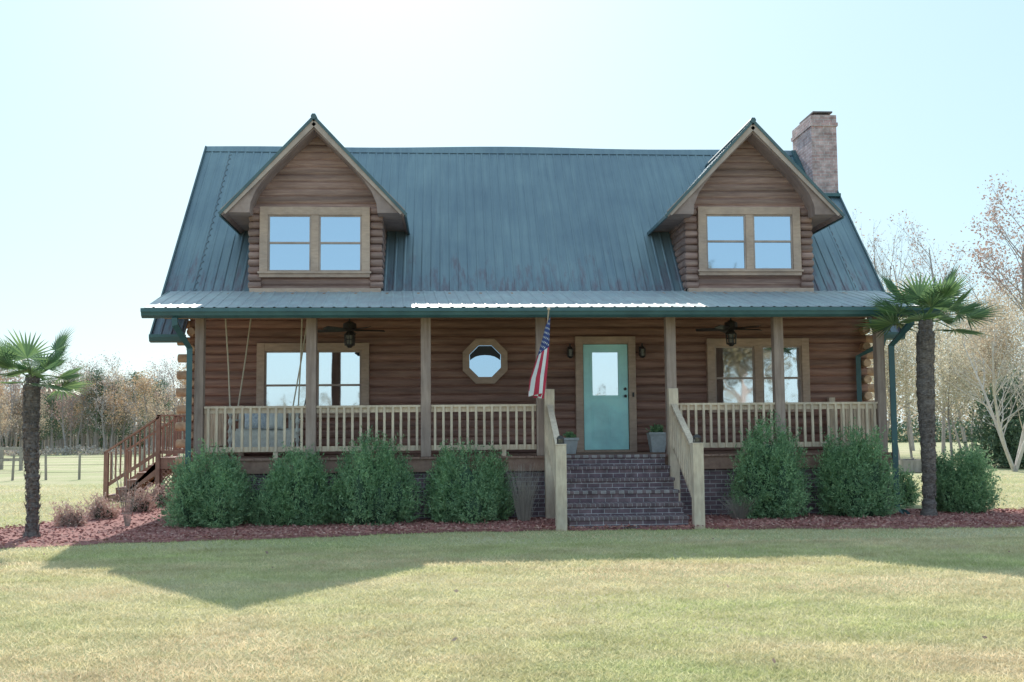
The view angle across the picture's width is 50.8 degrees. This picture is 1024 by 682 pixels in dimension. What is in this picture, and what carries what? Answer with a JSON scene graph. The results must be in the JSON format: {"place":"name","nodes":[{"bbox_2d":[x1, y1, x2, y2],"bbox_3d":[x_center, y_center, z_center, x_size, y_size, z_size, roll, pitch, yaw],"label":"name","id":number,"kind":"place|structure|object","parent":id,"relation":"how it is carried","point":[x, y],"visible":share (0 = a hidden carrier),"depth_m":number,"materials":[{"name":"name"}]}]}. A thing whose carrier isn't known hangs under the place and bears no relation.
{"place":"outdoors","nodes":[
{"label":"outdoors","id":0,"kind":"place"},
{"bbox_2d":[0,431,1023,681],"bbox_3d":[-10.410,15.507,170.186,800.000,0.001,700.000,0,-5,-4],"label":"ground","id":1,"kind":"structure","parent":0,"point":[62,471],"depth_m":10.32,"materials":[{"name":"green plant"}]},
{"bbox_2d":[0,390,17,438],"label":"bare tree","id":2,"kind":"object","parent":1,"relation":"on","point":[2,417],"visible":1,"depth_m":77.64,"materials":[{"name":"beige plant"}]},
{"bbox_2d":[0,385,18,429],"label":"bare tree","id":3,"kind":"object","parent":1,"relation":"on","point":[8,403],"visible":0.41,"depth_m":85.50,"materials":[{"name":"brown plant"}]},
{"bbox_2d":[0,447,23,470],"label":"wooden pen","id":4,"kind":"object","parent":1,"relation":"on","point":[19,459],"visible":0.52,"depth_m":45.74,"materials":[{"name":"grey wood"}]},
{"bbox_2d":[0,369,23,446],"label":"bare tree","id":5,"kind":"object","parent":1,"relation":"on","point":[11,405],"visible":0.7,"depth_m":83.74,"materials":[{"name":"brown plant"}]},
{"bbox_2d":[1,370,23,446],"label":"bare tree","id":6,"kind":"object","parent":1,"relation":"on","point":[15,379],"visible":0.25,"depth_m":94.12,"materials":[{"name":"brown plant"}]},
{"bbox_2d":[3,390,22,446],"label":"bare tree","id":7,"kind":"object","parent":1,"relation":"on","point":[18,422],"visible":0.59,"depth_m":92.30,"materials":[{"name":"beige plant"}]},
{"bbox_2d":[9,386,23,446],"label":"bare tree","id":8,"kind":"object","parent":1,"relation":"on","point":[17,417],"visible":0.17,"depth_m":94.50,"materials":[{"name":"brown plant"}]},
{"bbox_2d":[22,388,50,437],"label":"bare tree","id":9,"kind":"object","parent":1,"relation":"on","point":[44,422],"visible":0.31,"depth_m":77.86,"materials":[{"name":"beige plant"}]},
{"bbox_2d":[39,396,66,452],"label":"pine tree","id":10,"kind":"object","parent":1,"relation":"on","point":[44,427],"visible":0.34,"depth_m":83.97,"materials":[{"name":"green plant"}]},
{"bbox_2d":[39,379,73,451],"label":"pine tree","id":11,"kind":"object","parent":1,"relation":"on","point":[50,400],"visible":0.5,"depth_m":82.59,"materials":[{"name":"green plant"}]},
{"bbox_2d":[41,372,71,449],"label":"bare tree","id":12,"kind":"object","parent":1,"relation":"on","point":[53,415],"visible":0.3,"depth_m":83.69,"materials":[{"name":"beige plant"}]},
{"bbox_2d":[43,371,83,452],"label":"bare tree","id":13,"kind":"object","parent":1,"relation":"on","point":[63,404],"visible":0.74,"depth_m":79.54,"materials":[{"name":"brown plant"}]},
{"bbox_2d":[54,379,89,448],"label":"pine tree","id":14,"kind":"object","parent":1,"relation":"on","point":[66,438],"visible":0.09,"depth_m":92.18,"materials":[{"name":"green plant"}]},
{"bbox_2d":[54,360,100,452],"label":"bare tree","id":15,"kind":"object","parent":1,"relation":"on","point":[74,404],"visible":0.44,"depth_m":80.72,"materials":[{"name":"brown plant"}]},
{"bbox_2d":[70,374,95,451],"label":"bare tree","id":16,"kind":"object","parent":1,"relation":"on","point":[80,418],"visible":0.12,"depth_m":88.96,"materials":[{"name":"brown plant"}]},
{"bbox_2d":[66,375,101,449],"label":"bare tree","id":17,"kind":"object","parent":1,"relation":"on","point":[86,402],"visible":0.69,"depth_m":82.15,"materials":[{"name":"brown plant"}]},
{"bbox_2d":[63,357,105,449],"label":"bare tree","id":18,"kind":"object","parent":1,"relation":"on","point":[80,429],"visible":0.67,"depth_m":82.10,"materials":[{"name":"brown plant"}]},
{"bbox_2d":[0,376,184,449],"bbox_3d":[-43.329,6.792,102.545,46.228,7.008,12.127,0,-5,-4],"label":"distant woodland","id":19,"kind":"object","parent":1,"relation":"on","point":[73,441],"visible":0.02,"depth_m":99.42,"materials":[{"name":"brown plant"}]},
{"bbox_2d":[0,444,184,455],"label":"field edge brush","id":20,"kind":"object","parent":1,"relation":"on","point":[95,451],"visible":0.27,"depth_m":76.34,"materials":[{"name":"brown plant"}]},
{"bbox_2d":[6,449,179,480],"bbox_3d":[-19.929,4.191,35.944,18.623,1.004,0.224,0,-5,-6],"label":"field fence","id":21,"kind":"object","parent":1,"relation":"on","point":[13,465],"visible":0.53,"depth_m":36.47,"materials":[{"name":"grey wood"}]},
{"bbox_2d":[72,365,122,448],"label":"pine tree","id":22,"kind":"object","parent":1,"relation":"on","point":[98,373],"visible":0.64,"depth_m":83.08,"materials":[{"name":"green plant"}]},
{"bbox_2d":[84,371,117,449],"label":"bare tree","id":23,"kind":"object","parent":1,"relation":"on","point":[102,416],"visible":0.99,"depth_m":78.91,"materials":[{"name":"brown plant"}]},
{"bbox_2d":[89,376,115,448],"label":"bare tree","id":24,"kind":"object","parent":1,"relation":"on","point":[100,417],"visible":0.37,"depth_m":84.11,"materials":[{"name":"brown plant"}]},
{"bbox_2d":[94,377,125,448],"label":"bare tree","id":25,"kind":"object","parent":1,"relation":"on","point":[105,428],"visible":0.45,"depth_m":83.89,"materials":[{"name":"brown plant"}]},
{"bbox_2d":[94,364,127,450],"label":"bare tree","id":26,"kind":"object","parent":1,"relation":"on","point":[112,399],"visible":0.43,"depth_m":84.32,"materials":[{"name":"beige plant"}]},
{"bbox_2d":[93,378,132,449],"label":"pine tree","id":27,"kind":"object","parent":1,"relation":"on","point":[127,433],"visible":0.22,"depth_m":86.00,"materials":[{"name":"plant"}]},
{"bbox_2d":[101,389,126,447],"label":"bare tree","id":28,"kind":"object","parent":1,"relation":"on","point":[118,402],"visible":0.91,"depth_m":80.35,"materials":[{"name":"brown plant"}]},
{"bbox_2d":[100,350,134,434],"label":"bare tree","id":29,"kind":"object","parent":1,"relation":"on","point":[117,369],"visible":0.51,"depth_m":88.35,"materials":[{"name":"brown plant"}]},
{"bbox_2d":[109,380,138,449],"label":"bare tree","id":30,"kind":"object","parent":1,"relation":"on","point":[124,421],"visible":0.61,"depth_m":84.80,"materials":[{"name":"beige plant"}]},
{"bbox_2d":[111,373,136,448],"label":"bare tree","id":31,"kind":"object","parent":1,"relation":"on","point":[126,403],"visible":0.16,"depth_m":87.73,"materials":[{"name":"beige plant"}]},
{"bbox_2d":[118,372,149,446],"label":"bare tree","id":32,"kind":"object","parent":1,"relation":"on","point":[126,390],"visible":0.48,"depth_m":84.92,"materials":[{"name":"brown plant"}]},
{"bbox_2d":[120,380,147,451],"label":"bare tree","id":33,"kind":"object","parent":1,"relation":"on","point":[134,425],"visible":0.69,"depth_m":78.91,"materials":[{"name":"brown plant"}]},
{"bbox_2d":[118,371,150,435],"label":"pine tree","id":34,"kind":"object","parent":1,"relation":"on","point":[136,376],"visible":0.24,"depth_m":89.73,"materials":[{"name":"plant"}]},
{"bbox_2d":[125,365,166,453],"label":"bare tree","id":35,"kind":"object","parent":1,"relation":"on","point":[142,387],"visible":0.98,"depth_m":78.05,"materials":[{"name":"brown plant"}]},
{"bbox_2d":[139,381,173,446],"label":"bare tree","id":36,"kind":"object","parent":1,"relation":"on","point":[152,414],"visible":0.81,"depth_m":77.92,"materials":[{"name":"beige plant"}]},
{"bbox_2d":[139,376,179,435],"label":"pine tree","id":37,"kind":"object","parent":1,"relation":"on","point":[161,383],"visible":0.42,"depth_m":82.91,"materials":[{"name":"plant"}]},
{"bbox_2d":[145,364,173,415],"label":"bare tree","id":38,"kind":"object","parent":1,"relation":"on","point":[157,379],"visible":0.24,"depth_m":92.27,"materials":[{"name":"brown plant"}]},
{"bbox_2d":[144,388,176,451],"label":"bare tree","id":39,"kind":"object","parent":1,"relation":"on","point":[155,392],"visible":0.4,"depth_m":81.25,"materials":[{"name":"brown plant"}]},
{"bbox_2d":[147,361,178,445],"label":"bare tree","id":40,"kind":"object","parent":1,"relation":"on","point":[163,382],"visible":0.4,"depth_m":94.40,"materials":[{"name":"brown plant"}]},
{"bbox_2d":[162,381,178,448],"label":"bare tree","id":41,"kind":"object","parent":1,"relation":"on","point":[171,389],"visible":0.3,"depth_m":89.04,"materials":[{"name":"beige plant"}]},
{"bbox_2d":[159,359,181,447],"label":"bare tree","id":42,"kind":"object","parent":1,"relation":"on","point":[174,390],"visible":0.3,"depth_m":97.28,"materials":[{"name":"brown plant"}]},
{"bbox_2d":[170,363,185,407],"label":"bare tree","id":43,"kind":"object","parent":1,"relation":"on","point":[183,383],"visible":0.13,"depth_m":78.22,"materials":[{"name":"brown plant"}]},
{"bbox_2d":[0,473,1023,582],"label":"field grass","id":44,"kind":"structure","parent":1,"relation":"on","point":[517,532],"depth_m":14.32,"materials":[{"name":"green plant"}]},
{"bbox_2d":[0,502,1023,547],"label":"mulch bed","id":45,"kind":"object","parent":1,"relation":"on","point":[105,530],"visible":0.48,"depth_m":16.92,"materials":[{"name":"brown wood"}]},
{"bbox_2d":[0,327,94,537],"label":"palm tree","id":46,"kind":"object","parent":45,"relation":"on","point":[32,386],"visible":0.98,"depth_m":16.16,"materials":[{"name":"green plant"}]},
{"bbox_2d":[42,498,92,527],"bbox_3d":[-7.394,2.883,18.026,0.777,0.501,0.739,-4,-6,40],"label":"shrub","id":47,"kind":"object","parent":45,"relation":"on","point":[70,518],"visible":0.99,"depth_m":17.94,"materials":[{"name":"brown plant"}]},
{"bbox_2d":[80,492,121,519],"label":"shrub","id":48,"kind":"object","parent":45,"relation":"on","point":[101,510],"visible":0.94,"depth_m":19.30,"materials":[{"name":"brown plant"}]},
{"bbox_2d":[107,440,136,525],"bbox_3d":[-6.491,2.347,17.908,0.537,1.492,0.070,-1,-5,3],"label":"twig bundle","id":49,"kind":"object","parent":45,"relation":"on","point":[127,520],"visible":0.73,"depth_m":17.88,"materials":[{"name":"brown plant"}]},
{"bbox_2d":[115,485,164,511],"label":"shrub","id":50,"kind":"object","parent":45,"relation":"on","point":[142,502],"visible":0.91,"depth_m":21.05,"materials":[{"name":"brown plant"}]},
{"bbox_2d":[138,476,174,506],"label":"shrub","id":51,"kind":"object","parent":45,"relation":"on","point":[154,493],"visible":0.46,"depth_m":22.50,"materials":[{"name":"brown plant"}]},
{"bbox_2d":[152,438,262,527],"bbox_3d":[-4.990,2.347,17.823,1.841,1.521,1.763,0,-5,-4],"label":"evergreen shrub","id":52,"kind":"object","parent":45,"relation":"on","point":[214,498],"visible":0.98,"depth_m":17.50,"materials":[{"name":"green plant"}]},
{"bbox_2d":[244,441,340,525],"bbox_3d":[-3.698,2.385,18.063,1.738,1.463,1.556,0,-5,-4],"label":"evergreen shrub","id":53,"kind":"object","parent":45,"relation":"on","point":[289,496],"visible":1,"depth_m":17.70,"materials":[{"name":"green plant"}]},
{"bbox_2d":[312,426,431,525],"bbox_3d":[-2.388,2.252,18.114,2.104,1.703,1.853,0,-5,-4],"label":"evergreen shrub","id":54,"kind":"object","parent":45,"relation":"on","point":[367,493],"visible":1,"depth_m":17.82,"materials":[{"name":"green plant"}]},
{"bbox_2d":[418,434,519,524],"bbox_3d":[-0.687,2.332,18.259,1.808,1.544,1.896,-1,-5,11],"label":"evergreen shrub","id":55,"kind":"object","parent":45,"relation":"on","point":[467,495],"visible":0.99,"depth_m":18.08,"materials":[{"name":"green plant"}]},
{"bbox_2d":[505,462,542,520],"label":"ornamental grass","id":56,"kind":"object","parent":45,"relation":"on","point":[523,513],"depth_m":18.20,"materials":[{"name":"green plant"}]},
{"bbox_2d":[716,405,821,518],"bbox_3d":[4.446,2.093,18.611,1.824,2.000,1.856,0,-5,-4],"label":"evergreen shrub","id":57,"kind":"object","parent":45,"relation":"on","point":[769,480],"visible":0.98,"depth_m":18.31,"materials":[{"name":"green plant"}]},
{"bbox_2d":[809,416,909,517],"bbox_3d":[5.971,2.193,18.710,1.634,1.774,1.454,-4,-6,40],"label":"evergreen shrub","id":58,"kind":"object","parent":45,"relation":"on","point":[856,479],"visible":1,"depth_m":18.46,"materials":[{"name":"green plant"}]},
{"bbox_2d":[851,261,1004,515],"bbox_3d":[7.167,0.845,18.765,2.602,4.552,2.405,0,-5,-4],"label":"palm tree","id":59,"kind":"object","parent":45,"relation":"on","point":[940,297],"visible":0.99,"depth_m":18.55,"materials":[{"name":"green plant"}]},
{"bbox_2d":[915,439,1009,512],"bbox_3d":[8.081,2.438,19.408,1.489,1.368,1.436,0,-5,-4],"label":"evergreen shrub","id":60,"kind":"object","parent":45,"relation":"on","point":[966,486],"visible":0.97,"depth_m":19.14,"materials":[{"name":"green plant"}]},
{"bbox_2d":[103,111,939,530],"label":"log house","id":61,"kind":"structure","parent":1,"relation":"on","point":[453,273],"depth_m":21.40,"materials":[{"name":"brown wood"}]},
{"bbox_2d":[225,319,305,446],"bbox_3d":[-4.511,0.636,19.868,1.494,2.782,0.745,0,-5,-4],"label":"porch swing","id":62,"kind":"object","parent":61,"relation":"hanging from","point":[263,436],"visible":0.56,"depth_m":19.47,"materials":[{"name":"white paint"}]},
{"bbox_2d":[244,413,266,428],"bbox_3d":[-4.702,1.410,19.842,0.450,0.407,0.201,2,-5,-24],"label":"cushion","id":63,"kind":"object","parent":62,"relation":"on","point":[255,420],"visible":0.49,"depth_m":19.75,"materials":[{"name":"grey fabric"}]},
{"bbox_2d":[263,413,282,428],"bbox_3d":[-4.373,1.450,19.879,0.400,0.344,0.184,-1,-5,8],"label":"cushion","id":64,"kind":"object","parent":62,"relation":"on","point":[272,420],"visible":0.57,"depth_m":19.80,"materials":[{"name":"fabric"}]},
{"bbox_2d":[256,343,369,417],"bbox_3d":[-3.860,0.764,20.939,2.220,1.450,0.185,0,-5,-4],"label":"window","id":65,"kind":"structure","parent":61,"relation":"in","point":[342,371],"depth_m":20.93,"materials":[{"name":"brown wood"}]},
{"bbox_2d":[257,207,370,277],"bbox_3d":[-3.916,-1.963,21.450,2.230,1.410,0.185,0,-5,-4],"label":"window","id":66,"kind":"structure","parent":61,"relation":"in","point":[295,242],"depth_m":21.43,"materials":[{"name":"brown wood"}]},
{"bbox_2d":[317,319,384,347],"bbox_3d":[-3.001,-0.288,19.989,1.289,0.840,1.232,0,-5,-4],"label":"ceiling fan","id":67,"kind":"object","parent":61,"relation":"hanging from","point":[349,328],"visible":0.98,"depth_m":19.87,"materials":[{"name":"black metal"}]},
{"bbox_2d":[463,339,507,383],"bbox_3d":[-0.529,0.399,21.180,0.878,0.878,0.130,0,-5,-4],"label":"octagonal window","id":68,"kind":"structure","parent":61,"relation":"in","point":[485,361],"depth_m":21.13,"materials":[{"name":"brown wood"}]},
{"bbox_2d":[528,307,549,398],"bbox_3d":[0.439,0.230,18.533,0.369,1.523,1.014,0,-5,-4],"label":"flag","id":69,"kind":"object","parent":61,"relation":"attached to","point":[537,383],"visible":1,"depth_m":18.21,"materials":[{"name":"multicoloured fabric"}]},
{"bbox_2d":[562,431,578,453],"bbox_3d":[1.080,1.871,20.013,0.296,0.445,0.288,0,-5,-4],"label":"planter","id":70,"kind":"object","parent":61,"relation":"on","point":[571,439],"visible":0.95,"depth_m":19.90,"materials":[{"name":"ceramic"}]},
{"bbox_2d":[575,336,636,452],"bbox_3d":[1.850,1.047,21.257,1.195,2.280,0.160,0,-5,-4],"label":"door","id":71,"kind":"structure","parent":61,"relation":"in","point":[608,377],"depth_m":21.24,"materials":[{"name":"teal wood"}]},
{"bbox_2d":[646,424,665,451],"bbox_3d":[2.802,1.859,20.759,0.438,0.561,0.385,0,-5,-4],"label":"planter","id":72,"kind":"object","parent":61,"relation":"on","point":[656,436],"visible":0.97,"depth_m":20.63,"materials":[{"name":"ceramic"}]},
{"bbox_2d":[695,318,761,345],"bbox_3d":[4.135,-0.314,20.428,1.289,0.840,1.232,0,-5,-4],"label":"ceiling fan","id":73,"kind":"object","parent":61,"relation":"hanging from","point":[729,327],"visible":0.98,"depth_m":20.30,"materials":[{"name":"black metal"}]},
{"bbox_2d":[697,206,803,275],"bbox_3d":[4.837,-2.034,21.991,2.170,1.410,0.185,0,-5,-4],"label":"window","id":74,"kind":"structure","parent":61,"relation":"in","point":[733,241],"depth_m":21.97,"materials":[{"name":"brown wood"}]},
{"bbox_2d":[706,338,810,412],"bbox_3d":[4.903,0.683,21.482,2.120,1.470,0.185,0,-5,-4],"label":"window","id":75,"kind":"structure","parent":61,"relation":"in","point":[741,372],"depth_m":21.46,"materials":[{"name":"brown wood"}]},
{"bbox_2d":[43,538,1009,662],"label":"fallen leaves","id":76,"kind":"object","parent":1,"relation":"on","point":[773,659],"visible":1,"depth_m":8.04,"materials":[{"name":"brown plant"}]},
{"bbox_2d":[852,209,913,362],"bbox_3d":[19.694,-0.619,59.359,5.303,13.830,5.266,-3,-5,29],"label":"autumn tree","id":77,"kind":"object","parent":1,"relation":"on","point":[876,257],"visible":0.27,"depth_m":58.49,"materials":[{"name":"brown plant"}]},
{"bbox_2d":[868,228,920,352],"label":"autumn tree","id":78,"kind":"object","parent":1,"relation":"on","point":[883,264],"visible":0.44,"depth_m":65.14,"materials":[{"name":"brown plant"}]},
{"bbox_2d":[865,279,943,458],"bbox_3d":[16.887,1.083,49.325,4.467,8.850,5.822,0,-5,-4],"label":"autumn tree","id":79,"kind":"object","parent":1,"relation":"on","point":[898,378],"visible":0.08,"depth_m":48.59,"materials":[{"name":"brown plant"}]},
{"bbox_2d":[890,458,921,471],"bbox_3d":[13.613,4.272,37.123,1.180,0.460,1.700,0,-5,-4],"label":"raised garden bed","id":80,"kind":"object","parent":1,"relation":"on","point":[915,464],"visible":0.34,"depth_m":36.34,"materials":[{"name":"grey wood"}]},
{"bbox_2d":[866,318,946,432],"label":"autumn tree","id":81,"kind":"object","parent":1,"relation":"on","point":[902,362],"visible":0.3,"depth_m":46.32,"materials":[{"name":"brown plant"}]},
{"bbox_2d":[868,225,944,450],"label":"autumn tree","id":82,"kind":"object","parent":1,"relation":"on","point":[911,435],"visible":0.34,"depth_m":68.65,"materials":[{"name":"brown plant"}]},
{"bbox_2d":[890,464,922,506],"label":"evergreen shrub","id":83,"kind":"object","parent":1,"relation":"on","point":[909,487],"visible":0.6,"depth_m":21.01,"materials":[{"name":"green plant"}]},
{"bbox_2d":[871,263,962,457],"bbox_3d":[18.806,0.870,51.743,5.449,9.634,4.875,-2,-5,21],"label":"autumn tree","id":84,"kind":"object","parent":1,"relation":"on","point":[909,439],"visible":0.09,"depth_m":51.82,"materials":[{"name":"brown plant"}]},
{"bbox_2d":[883,211,966,452],"bbox_3d":[24.168,-0.612,62.140,4.981,14.180,4.802,4,-6,-41],"label":"autumn tree","id":85,"kind":"object","parent":1,"relation":"on","point":[943,420],"visible":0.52,"depth_m":62.53,"materials":[{"name":"brown plant"}]},
{"bbox_2d":[912,239,973,451],"bbox_3d":[25.684,0.136,64.184,4.848,13.010,3.459,3,-6,-38],"label":"autumn tree","id":86,"kind":"object","parent":1,"relation":"on","point":[963,435],"visible":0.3,"depth_m":63.67,"materials":[{"name":"brown plant"}]},
{"bbox_2d":[891,271,1002,456],"bbox_3d":[20.693,1.036,51.904,6.021,9.310,5.452,0,-5,-4],"label":"autumn tree","id":87,"kind":"object","parent":1,"relation":"on","point":[957,437],"visible":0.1,"depth_m":51.68,"materials":[{"name":"brown plant"}]},
{"bbox_2d":[872,371,1023,442],"bbox_3d":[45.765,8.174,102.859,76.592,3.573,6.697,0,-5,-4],"label":"distant woodland","id":88,"kind":"object","parent":1,"relation":"on","point":[915,434],"visible":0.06,"depth_m":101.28,"materials":[{"name":"brown plant"}]},
{"bbox_2d":[896,321,999,462],"bbox_3d":[17.891,1.835,43.489,4.378,6.379,4.496,0,-5,-4],"label":"autumn tree","id":89,"kind":"object","parent":1,"relation":"on","point":[955,377],"visible":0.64,"depth_m":43.21,"materials":[{"name":"grey plant"}]},
{"bbox_2d":[938,257,1018,371],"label":"autumn tree","id":90,"kind":"object","parent":1,"relation":"on","point":[976,284],"visible":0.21,"depth_m":61.85,"materials":[{"name":"brown plant"}]},
{"bbox_2d":[935,294,1022,447],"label":"autumn tree","id":91,"kind":"object","parent":1,"relation":"on","point":[961,355],"visible":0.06,"depth_m":57.39,"materials":[{"name":"brown plant"}]},
{"bbox_2d":[936,271,1023,447],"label":"autumn tree","id":92,"kind":"object","parent":1,"relation":"on","point":[988,317],"visible":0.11,"depth_m":53.51,"materials":[{"name":"brown plant"}]},
{"bbox_2d":[938,275,1023,460],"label":"autumn tree","id":93,"kind":"object","parent":1,"relation":"on","point":[997,308],"visible":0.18,"depth_m":46.09,"materials":[{"name":"brown plant"}]},
{"bbox_2d":[941,297,1023,412],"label":"autumn tree","id":94,"kind":"object","parent":1,"relation":"on","point":[1004,344],"visible":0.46,"depth_m":43.78,"materials":[{"name":"brown plant"}]},
{"bbox_2d":[942,310,1023,471],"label":"white bark tree","id":95,"kind":"object","parent":1,"relation":"on","point":[1020,451],"visible":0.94,"depth_m":36.55,"materials":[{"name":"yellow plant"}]},
{"bbox_2d":[948,171,1023,336],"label":"autumn tree","id":96,"kind":"object","parent":1,"relation":"on","point":[996,267],"visible":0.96,"depth_m":50.96,"materials":[{"name":"brown plant"}]},
{"bbox_2d":[958,363,1023,468],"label":"bare tree","id":97,"kind":"object","parent":1,"relation":"on","point":[1012,436],"visible":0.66,"depth_m":39.57,"materials":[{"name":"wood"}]},
{"bbox_2d":[1000,285,1023,381],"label":"autumn tree","id":98,"kind":"object","parent":1,"relation":"on","point":[1020,327],"visible":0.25,"depth_m":47.67,"materials":[{"name":"brown plant"}]},
{"bbox_2d":[0,0,1023,435],"label":"sky","id":99,"kind":"structure","parent":0,"point":[110,110],"materials":[{"name":"blue"}]},
{"bbox_2d":[718,494,755,518],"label":"ornamental grass","id":100,"kind":"object","parent":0,"point":[736,512],"depth_m":18.17,"materials":[{"name":"green plant"}]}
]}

